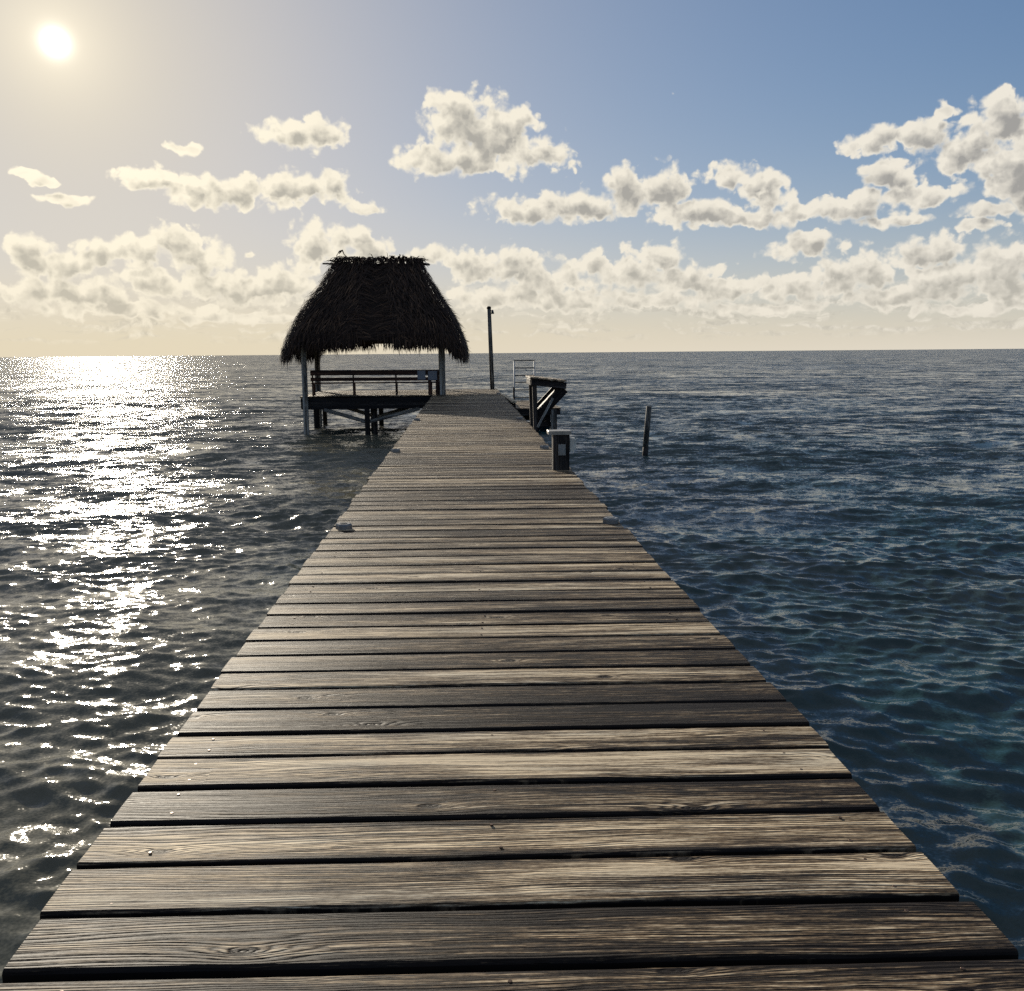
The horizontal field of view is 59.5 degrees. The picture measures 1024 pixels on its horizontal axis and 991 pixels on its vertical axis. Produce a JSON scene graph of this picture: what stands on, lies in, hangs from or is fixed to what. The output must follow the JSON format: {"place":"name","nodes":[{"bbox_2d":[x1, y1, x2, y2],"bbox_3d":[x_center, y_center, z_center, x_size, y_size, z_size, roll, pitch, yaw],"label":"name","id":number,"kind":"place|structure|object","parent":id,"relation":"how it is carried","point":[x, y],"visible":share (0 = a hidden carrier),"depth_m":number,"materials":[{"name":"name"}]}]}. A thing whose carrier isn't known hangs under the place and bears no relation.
{"place":"outdoors","nodes":[
{"label":"outdoors","id":0,"kind":"place"},
{"bbox_2d":[0,349,1023,982],"bbox_3d":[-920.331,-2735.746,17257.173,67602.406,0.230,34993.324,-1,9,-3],"label":"sea water","id":1,"kind":"structure","parent":0,"point":[830,543],"depth_m":13.83,"materials":[{"name":"blue liquid"}]},
{"bbox_2d":[0,0,1023,356],"label":"sky","id":2,"kind":"structure","parent":0,"point":[178,177],"materials":[{"name":"blue"}]},
{"label":"deep water","id":3,"kind":"structure","parent":0,"visible":0},
{"bbox_2d":[279,250,470,434],"bbox_3d":[-4.894,-4.896,33.692,7.043,8.462,7.131,-1,9,-3],"label":"thatched shelter","id":4,"kind":"object","parent":3,"relation":"in","point":[363,302],"visible":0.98,"depth_m":31.54,"materials":[{"name":"brown plant"}]},
{"bbox_2d":[310,370,439,395],"bbox_3d":[-4.846,-4.026,31.899,4.525,0.905,0.452,-1,9,-3],"label":"wooden bench","id":5,"kind":"object","parent":4,"relation":"on","point":[362,372],"visible":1,"depth_m":31.66,"materials":[{"name":"brown wood"}]},
{"bbox_2d":[417,370,424,379],"bbox_3d":[-3.205,-4.263,31.705,0.280,0.317,0.016,-1,9,-3],"label":"notice board","id":6,"kind":"object","parent":5,"relation":"attached to","point":[420,375],"visible":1,"depth_m":31.70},
{"bbox_2d":[428,371,436,379],"bbox_3d":[-2.813,-4.253,31.728,0.315,0.315,0.016,-1,9,-3],"label":"notice board","id":7,"kind":"object","parent":5,"relation":"attached to","point":[432,375],"visible":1,"depth_m":31.72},
{"bbox_2d":[0,389,1023,990],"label":"wooden pier","id":8,"kind":"structure","parent":3,"relation":"in","point":[490,701],"depth_m":2.91,"materials":[{"name":"brown wood"}]},
{"bbox_2d":[335,522,351,529],"bbox_3d":[-1.416,0.257,7.539,0.139,0.054,0.107,-1,9,-3],"label":"deck light","id":9,"kind":"object","parent":8,"relation":"on","point":[343,526],"visible":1,"depth_m":7.50,"materials":[{"name":"grey metal"}]},
{"bbox_2d":[487,306,494,388],"bbox_3d":[-0.851,-5.931,36.116,0.299,3.323,0.185,-1,9,-3],"label":"lamp post","id":10,"kind":"object","parent":8,"relation":"on","point":[490,343],"visible":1,"depth_m":36.05,"materials":[{"name":"brown wood"}]},
{"bbox_2d":[501,394,516,408],"bbox_3d":[-0.126,-3.119,29.561,0.160,0.260,4.503,-1,9,-5],"label":"boarding step","id":11,"kind":"object","parent":8,"relation":"attached to","point":[511,401],"visible":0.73,"depth_m":28.32,"materials":[{"name":"grey wood"}]},
{"bbox_2d":[540,445,548,448],"bbox_3d":[0.495,-0.739,13.698,0.139,0.054,0.107,-1,9,-3],"label":"deck light","id":12,"kind":"object","parent":8,"relation":"on","point":[544,446],"visible":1,"depth_m":13.66,"materials":[{"name":"grey metal"}]},
{"bbox_2d":[525,375,566,432],"bbox_3d":[0.691,-1.740,17.940,0.750,1.289,1.300,-1,9,-3],"label":"cleaning table","id":13,"kind":"object","parent":8,"relation":"attached to","point":[546,403],"visible":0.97,"depth_m":17.43,"materials":[{"name":"grey wood"}]},
{"bbox_2d":[547,429,575,469],"bbox_3d":[0.622,-0.570,11.220,0.352,0.493,0.256,-1,9,-3],"label":"power post","id":14,"kind":"object","parent":8,"relation":"on","point":[563,444],"visible":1,"depth_m":11.13,"materials":[{"name":"brown plastic"}]},
{"bbox_2d":[603,516,618,523],"bbox_3d":[0.850,0.212,7.704,0.139,0.054,0.107,-1,9,-3],"label":"deck light","id":15,"kind":"object","parent":8,"relation":"on","point":[611,520],"visible":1,"depth_m":7.66,"materials":[{"name":"grey metal"}]},
{"bbox_2d":[516,400,560,429],"bbox_3d":[0.629,-2.244,35.136,2.058,2.677,5.505,-1,9,-3],"label":"landing stage","id":16,"kind":"object","parent":3,"relation":"in","point":[522,407],"visible":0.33,"depth_m":32.54,"materials":[{"name":"brown wood"}]},
{"bbox_2d":[513,360,534,399],"bbox_3d":[0.516,-4.128,37.503,0.946,3.058,0.084,-1,9,-3],"label":"swim ladder","id":17,"kind":"object","parent":16,"relation":"attached to","point":[514,390],"visible":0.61,"depth_m":37.35,"materials":[{"name":"metal"}]},
{"bbox_2d":[642,406,651,455],"bbox_3d":[3.687,-0.798,24.952,0.361,3.380,0.163,-1,9,-3],"label":"mooring pole","id":18,"kind":"object","parent":3,"relation":"in","point":[646,430],"visible":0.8,"depth_m":24.74,"materials":[{"name":"brown wood"}]}
]}

